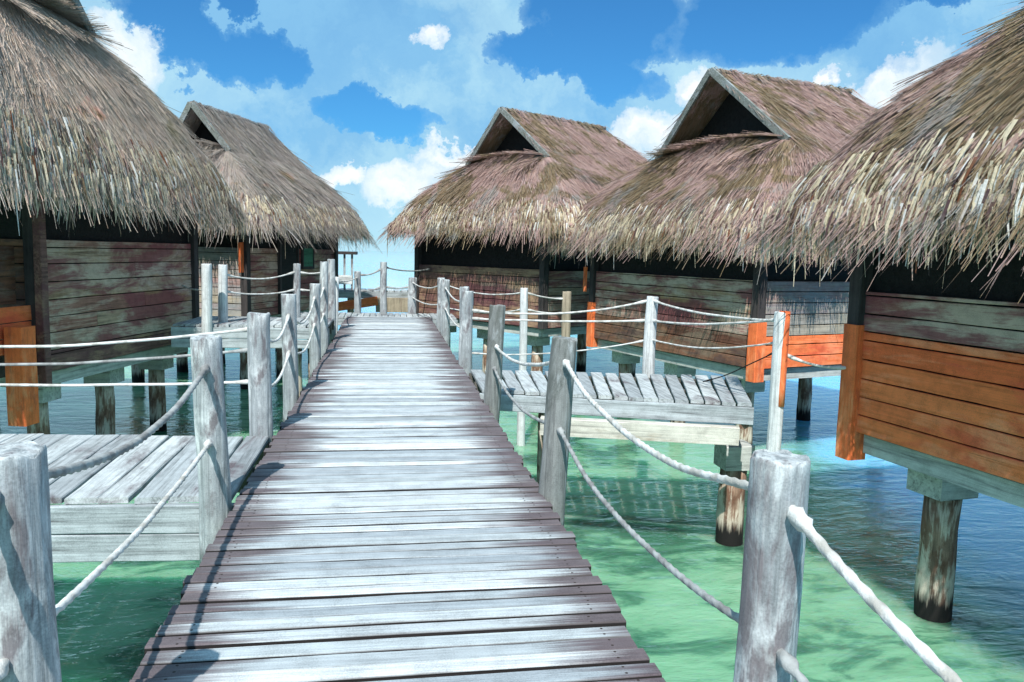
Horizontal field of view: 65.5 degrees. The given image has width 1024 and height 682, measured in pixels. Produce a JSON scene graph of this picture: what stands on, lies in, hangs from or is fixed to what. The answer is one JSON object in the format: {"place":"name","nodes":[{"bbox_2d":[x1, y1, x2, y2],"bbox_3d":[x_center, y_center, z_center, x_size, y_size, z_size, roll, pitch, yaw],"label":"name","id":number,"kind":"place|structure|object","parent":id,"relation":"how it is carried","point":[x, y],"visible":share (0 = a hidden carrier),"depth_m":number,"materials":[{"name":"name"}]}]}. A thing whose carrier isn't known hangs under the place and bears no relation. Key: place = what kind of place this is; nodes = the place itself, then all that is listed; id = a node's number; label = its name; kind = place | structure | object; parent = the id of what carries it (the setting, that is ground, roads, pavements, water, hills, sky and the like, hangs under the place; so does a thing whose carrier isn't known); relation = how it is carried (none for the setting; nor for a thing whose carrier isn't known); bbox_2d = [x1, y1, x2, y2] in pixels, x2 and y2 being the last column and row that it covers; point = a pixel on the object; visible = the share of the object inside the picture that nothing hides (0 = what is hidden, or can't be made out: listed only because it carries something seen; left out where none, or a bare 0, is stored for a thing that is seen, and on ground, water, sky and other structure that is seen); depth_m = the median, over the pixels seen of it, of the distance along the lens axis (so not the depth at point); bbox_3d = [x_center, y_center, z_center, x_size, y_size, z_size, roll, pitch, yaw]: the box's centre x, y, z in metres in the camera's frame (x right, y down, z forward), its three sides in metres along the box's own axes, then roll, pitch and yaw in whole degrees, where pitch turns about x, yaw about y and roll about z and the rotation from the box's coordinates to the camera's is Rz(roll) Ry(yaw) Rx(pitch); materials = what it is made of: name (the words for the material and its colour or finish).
{"place":"outdoors","nodes":[
{"label":"outdoors","id":0,"kind":"place"},
{"bbox_2d":[0,250,1023,681],"bbox_3d":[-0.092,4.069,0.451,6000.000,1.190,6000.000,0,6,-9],"label":"water","id":1,"kind":"structure","parent":0,"point":[864,514],"depth_m":9.45,"materials":[{"name":"green liquid"}]},
{"bbox_2d":[80,0,1023,251],"label":"sky","id":2,"kind":"structure","parent":0,"point":[379,97],"materials":[{"name":"blue"}]},
{"label":"seabed","id":3,"kind":"structure","parent":0,"visible":0},
{"bbox_2d":[0,0,255,434],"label":"thatched hut","id":4,"kind":"object","parent":3,"relation":"on","point":[114,188],"visible":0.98,"depth_m":11.87,"materials":[{"name":"beige plant"}]},
{"bbox_2d":[0,433,269,562],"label":"side walkway","id":5,"kind":"structure","parent":3,"relation":"on","point":[91,521],"depth_m":5.16,"materials":[{"name":"grey wood"}]},
{"bbox_2d":[190,334,231,562],"bbox_3d":[-1.882,0.696,5.003,0.231,1.473,0.203,0,6,-9],"label":"rope post","id":6,"kind":"object","parent":5,"relation":"attached to","point":[214,486],"visible":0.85,"depth_m":4.92,"materials":[{"name":"grey wood"}]},
{"bbox_2d":[247,312,272,466],"bbox_3d":[-2.155,0.488,6.829,0.203,1.473,0.208,0,6,-9],"label":"rope post","id":7,"kind":"object","parent":5,"relation":"attached to","point":[259,379],"visible":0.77,"depth_m":6.73,"materials":[{"name":"grey wood"}]},
{"bbox_2d":[0,327,246,347],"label":"rope","id":8,"kind":"object","parent":7,"relation":"attached to","point":[244,329],"visible":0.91,"depth_m":6.73,"materials":[{"name":"grey fabric"}]},
{"bbox_2d":[0,348,246,365],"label":"rope","id":9,"kind":"object","parent":7,"relation":"attached to","point":[243,350],"visible":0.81,"depth_m":6.73,"materials":[{"name":"grey fabric"}]},
{"bbox_2d":[0,379,247,386],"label":"rope","id":10,"kind":"object","parent":7,"relation":"attached to","point":[245,381],"visible":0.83,"depth_m":6.77,"materials":[{"name":"grey fabric"}]},
{"bbox_2d":[270,287,324,342],"bbox_3d":[-2.685,-0.389,10.245,0.057,0.330,7.085,0,6,-9],"label":"rope","id":11,"kind":"object","parent":7,"relation":"attached to","point":[286,322],"visible":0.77,"depth_m":8.64,"materials":[{"name":"white fabric"}]},
{"bbox_2d":[272,313,324,386],"bbox_3d":[-2.693,0.019,10.289,0.060,0.253,7.076,0,6,-9],"label":"rope","id":12,"kind":"object","parent":7,"relation":"attached to","point":[288,353],"visible":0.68,"depth_m":8.66,"materials":[{"name":"grey fabric"}]},
{"bbox_2d":[171,316,333,396],"bbox_3d":[-4.676,1.395,14.788,2.642,3.569,1.878,0,6,-9],"label":"gangway","id":13,"kind":"object","parent":3,"relation":"on","point":[235,340],"visible":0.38,"depth_m":13.79,"materials":[{"name":"grey wood"}]},
{"bbox_2d":[201,264,211,332],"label":"rope post","id":14,"kind":"object","parent":13,"relation":"attached to","point":[206,284],"visible":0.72,"depth_m":13.50,"materials":[{"name":"grey wood"}]},
{"bbox_2d":[181,285,201,290],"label":"rope","id":15,"kind":"object","parent":14,"relation":"attached to","point":[183,286],"visible":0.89,"depth_m":14.27,"materials":[{"name":"grey fabric"}]},
{"bbox_2d":[218,264,227,338],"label":"rope post","id":16,"kind":"object","parent":13,"relation":"attached to","point":[223,293],"visible":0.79,"depth_m":14.07,"materials":[{"name":"grey wood"}]},
{"bbox_2d":[293,263,300,316],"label":"rope post","id":17,"kind":"object","parent":13,"relation":"attached to","point":[297,278],"visible":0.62,"depth_m":15.42,"materials":[{"name":"grey wood"}]},
{"bbox_2d":[320,261,328,358],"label":"rope post","id":18,"kind":"object","parent":13,"relation":"attached to","point":[324,304],"visible":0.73,"depth_m":13.68,"materials":[{"name":"grey wood"}]},
{"bbox_2d":[327,259,335,344],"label":"rope post","id":19,"kind":"object","parent":13,"relation":"attached to","point":[331,292],"visible":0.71,"depth_m":15.58,"materials":[{"name":"grey wood"}]},
{"bbox_2d":[228,289,309,294],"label":"rope","id":20,"kind":"object","parent":19,"relation":"attached to","point":[290,290],"visible":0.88,"depth_m":14.84,"materials":[{"name":"grey fabric"}]},
{"bbox_2d":[228,271,319,279],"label":"rope","id":21,"kind":"object","parent":19,"relation":"attached to","point":[290,273],"visible":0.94,"depth_m":14.95,"materials":[{"name":"grey fabric"}]},
{"bbox_2d":[131,100,381,388],"bbox_3d":[-7.488,-1.863,21.729,6.187,8.406,7.790,2,6,10],"label":"thatched hut","id":22,"kind":"object","parent":3,"relation":"on","point":[295,209],"visible":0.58,"depth_m":19.94,"materials":[{"name":"beige plant"}]},
{"bbox_2d":[276,240,298,313],"bbox_3d":[-5.853,-1.685,20.833,0.106,1.900,1.081,2,6,10],"label":"doorway","id":23,"kind":"structure","parent":22,"relation":"in","point":[285,266],"depth_m":20.60,"materials":[{"name":"black"}]},
{"bbox_2d":[301,245,313,268],"bbox_3d":[-5.616,-2.301,21.899,0.060,0.640,0.720,2,6,10],"label":"window","id":24,"kind":"structure","parent":22,"relation":"in","point":[307,255],"depth_m":21.84,"materials":[{"name":"green glass"}]},
{"bbox_2d":[275,288,407,350],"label":"jetty","id":25,"kind":"object","parent":3,"relation":"on","point":[397,300],"visible":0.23,"depth_m":26.96,"materials":[{"name":"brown wood"}]},
{"bbox_2d":[338,251,357,289],"bbox_3d":[-6.340,-2.440,27.354,2.000,1.304,1.307,0,6,-9],"label":"jetty shelter","id":26,"kind":"object","parent":25,"relation":"on","point":[344,277],"visible":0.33,"depth_m":26.91,"materials":[{"name":"grey wood"}]},
{"bbox_2d":[300,312,457,378],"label":"end platform","id":27,"kind":"structure","parent":3,"relation":"on","point":[342,316],"depth_m":19.76,"materials":[{"name":"grey wood"}]},
{"bbox_2d":[354,271,360,313],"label":"rope post","id":28,"kind":"object","parent":27,"relation":"attached to","point":[357,295],"visible":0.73,"depth_m":20.11,"materials":[{"name":"grey wood"}]},
{"bbox_2d":[380,262,386,313],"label":"rope post","id":29,"kind":"object","parent":27,"relation":"attached to","point":[383,288],"visible":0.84,"depth_m":20.20,"materials":[{"name":"grey wood"}]},
{"bbox_2d":[361,286,407,291],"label":"rope","id":30,"kind":"object","parent":29,"relation":"attached to","point":[388,287],"visible":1,"depth_m":20.25,"materials":[{"name":"grey fabric"}]},
{"bbox_2d":[361,267,430,275],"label":"rope","id":31,"kind":"object","parent":29,"relation":"attached to","point":[427,269],"visible":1,"depth_m":20.81,"materials":[{"name":"grey fabric"}]},
{"bbox_2d":[408,277,416,313],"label":"rope post","id":32,"kind":"object","parent":27,"relation":"attached to","point":[412,289],"visible":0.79,"depth_m":20.27,"materials":[{"name":"grey wood"}]},
{"bbox_2d":[129,316,665,681],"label":"boardwalk","id":33,"kind":"structure","parent":3,"relation":"on","point":[392,516],"depth_m":4.15,"materials":[{"name":"grey wood"}]},
{"bbox_2d":[0,441,61,681],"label":"rope post","id":34,"kind":"object","parent":33,"relation":"attached to","point":[29,646],"visible":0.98,"depth_m":2.12,"materials":[{"name":"grey wood"}]},
{"bbox_2d":[0,364,209,502],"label":"rope","id":35,"kind":"object","parent":34,"relation":"attached to","point":[65,470],"visible":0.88,"depth_m":3.22,"materials":[{"name":"white fabric"}]},
{"bbox_2d":[0,439,212,679],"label":"rope","id":36,"kind":"object","parent":34,"relation":"attached to","point":[64,602],"visible":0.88,"depth_m":3.08,"materials":[{"name":"white fabric"}]},
{"bbox_2d":[281,294,298,421],"bbox_3d":[-2.454,0.227,8.810,0.181,1.502,0.180,0,6,-9],"label":"rope post","id":37,"kind":"object","parent":33,"relation":"attached to","point":[290,373],"visible":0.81,"depth_m":8.74,"materials":[{"name":"grey wood"}]},
{"bbox_2d":[309,283,320,376],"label":"rope post","id":38,"kind":"object","parent":33,"relation":"attached to","point":[315,344],"visible":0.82,"depth_m":11.88,"materials":[{"name":"grey wood"}]},
{"bbox_2d":[335,277,338,332],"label":"rope post","id":39,"kind":"object","parent":33,"relation":"attached to","point":[337,288],"visible":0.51,"depth_m":17.78,"materials":[{"name":"grey wood"}]},
{"bbox_2d":[436,278,444,331],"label":"rope post","id":40,"kind":"object","parent":33,"relation":"attached to","point":[438,322],"visible":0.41,"depth_m":16.64,"materials":[{"name":"grey wood"}]},
{"bbox_2d":[440,279,449,346],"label":"rope post","id":41,"kind":"object","parent":33,"relation":"attached to","point":[445,318],"visible":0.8,"depth_m":15.64,"materials":[{"name":"grey wood"}]},
{"bbox_2d":[459,286,468,319],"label":"rope post","id":42,"kind":"object","parent":33,"relation":"attached to","point":[465,288],"visible":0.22,"depth_m":11.94,"materials":[{"name":"grey wood"}]},
{"bbox_2d":[412,282,458,301],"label":"rope","id":43,"kind":"object","parent":42,"relation":"attached to","point":[451,296],"visible":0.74,"depth_m":16.26,"materials":[{"name":"grey fabric"}]},
{"bbox_2d":[412,297,459,327],"bbox_3d":[-1.462,-0.626,15.903,0.308,0.151,9.217,0,6,-12],"label":"rope","id":44,"kind":"object","parent":42,"relation":"attached to","point":[445,308],"visible":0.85,"depth_m":15.44,"materials":[{"name":"white fabric"}]},
{"bbox_2d":[458,290,473,375],"bbox_3d":[-0.660,0.006,11.406,0.204,1.452,0.203,0,6,-9],"label":"rope post","id":45,"kind":"object","parent":33,"relation":"attached to","point":[465,334],"visible":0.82,"depth_m":11.32,"materials":[{"name":"grey wood"}]},
{"bbox_2d":[484,304,505,422],"bbox_3d":[-0.202,0.337,8.515,0.238,1.458,0.187,0,6,-9],"label":"rope post","id":46,"kind":"object","parent":33,"relation":"attached to","point":[493,386],"visible":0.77,"depth_m":8.43,"materials":[{"name":"grey wood"}]},
{"bbox_2d":[538,336,577,525],"bbox_3d":[0.302,0.647,5.344,0.246,1.358,0.193,0,6,-9],"label":"rope post","id":47,"kind":"object","parent":33,"relation":"attached to","point":[555,450],"visible":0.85,"depth_m":5.27,"materials":[{"name":"grey wood"}]},
{"bbox_2d":[733,449,810,681],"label":"rope post","id":48,"kind":"object","parent":33,"relation":"attached to","point":[772,573],"visible":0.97,"depth_m":2.22,"materials":[{"name":"grey wood"}]},
{"bbox_2d":[492,366,808,681],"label":"rope","id":49,"kind":"object","parent":48,"relation":"attached to","point":[787,662],"visible":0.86,"depth_m":3.12,"materials":[{"name":"white fabric"}]},
{"bbox_2d":[494,344,962,681],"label":"rope","id":50,"kind":"object","parent":48,"relation":"attached to","point":[799,519],"visible":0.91,"depth_m":2.02,"materials":[{"name":"white fabric"}]},
{"bbox_2d":[374,107,649,376],"bbox_3d":[1.219,-1.846,22.311,7.610,8.636,9.074,-5,9,-43],"label":"thatched hut","id":51,"kind":"object","parent":3,"relation":"on","point":[504,202],"visible":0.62,"depth_m":20.22,"materials":[{"name":"beige plant"}]},
{"bbox_2d":[517,288,527,445],"bbox_3d":[0.177,1.124,14.521,0.164,4.182,0.158,0,6,-9],"label":"rope post","id":52,"kind":"object","parent":3,"relation":"on","point":[522,358],"visible":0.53,"depth_m":14.36,"materials":[{"name":"grey wood"}]},
{"bbox_2d":[450,308,557,312],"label":"rope","id":53,"kind":"object","parent":52,"relation":"attached to","point":[530,310],"visible":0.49,"depth_m":14.51,"materials":[{"name":"white fabric"}]},
{"bbox_2d":[561,291,570,336],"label":"rope post","id":54,"kind":"object","parent":3,"relation":"on","point":[566,307],"visible":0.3,"depth_m":14.60,"materials":[{"name":"beige wood"}]},
{"bbox_2d":[450,286,562,299],"bbox_3d":[-0.472,-0.963,15.348,3.231,0.192,0.769,6,8,39],"label":"rope","id":55,"kind":"object","parent":54,"relation":"attached to","point":[529,293],"visible":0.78,"depth_m":14.58,"materials":[{"name":"grey fabric"}]},
{"bbox_2d":[469,369,754,546],"bbox_3d":[1.199,2.190,9.995,3.688,3.309,2.197,1,6,1],"label":"dock","id":56,"kind":"object","parent":3,"relation":"on","point":[688,398],"visible":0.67,"depth_m":9.26,"materials":[{"name":"grey wood"}]},
{"bbox_2d":[642,296,657,377],"bbox_3d":[1.901,0.082,11.003,0.192,1.404,0.176,0,6,-9],"label":"rope post","id":57,"kind":"object","parent":56,"relation":"on","point":[648,357],"visible":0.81,"depth_m":10.92,"materials":[{"name":"grey wood"}]},
{"bbox_2d":[472,339,772,354],"bbox_3d":[1.549,0.045,10.419,4.596,0.610,1.366,7,8,40],"label":"rope","id":58,"kind":"object","parent":57,"relation":"attached to","point":[639,341],"visible":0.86,"depth_m":10.77,"materials":[{"name":"grey fabric"}]},
{"bbox_2d":[472,300,773,321],"bbox_3d":[1.555,-0.383,10.370,4.599,0.282,1.373,7,8,40],"label":"rope","id":59,"kind":"object","parent":57,"relation":"attached to","point":[657,302],"visible":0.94,"depth_m":10.96,"materials":[{"name":"white fabric"}]},
{"bbox_2d":[472,317,773,324],"bbox_3d":[1.556,-0.323,10.378,4.599,0.362,1.375,7,8,40],"label":"rope","id":60,"kind":"object","parent":57,"relation":"attached to","point":[654,321],"visible":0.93,"depth_m":11.00,"materials":[{"name":"white fabric"}]},
{"bbox_2d":[766,311,790,451],"bbox_3d":[2.767,1.801,8.589,0.194,4.258,0.172,0,6,-9],"label":"dock pole","id":61,"kind":"object","parent":56,"relation":"on","point":[781,327],"visible":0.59,"depth_m":8.38,"materials":[{"name":"grey wood"}]},
{"bbox_2d":[703,352,771,381],"bbox_3d":[2.602,0.294,9.153,0.023,0.612,1.525,-1,7,-17],"label":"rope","id":62,"kind":"object","parent":61,"relation":"attached to","point":[739,368],"visible":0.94,"depth_m":9.12,"materials":[{"name":"grey fabric"}]},
{"bbox_2d":[788,354,845,369],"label":"rope","id":63,"kind":"object","parent":61,"relation":"attached to","point":[792,357],"visible":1,"depth_m":8.31,"materials":[{"name":"grey fabric"}]},
{"bbox_2d":[533,66,880,443],"bbox_3d":[5.006,-1.118,17.229,7.160,8.473,8.166,-2,7,-26],"label":"thatched hut","id":64,"kind":"object","parent":3,"relation":"on","point":[689,205],"visible":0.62,"depth_m":14.56,"materials":[{"name":"beige plant"}]},
{"bbox_2d":[726,0,1023,622],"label":"thatched hut","id":65,"kind":"object","parent":3,"relation":"on","point":[912,196],"visible":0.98,"depth_m":7.05,"materials":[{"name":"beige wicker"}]}
]}

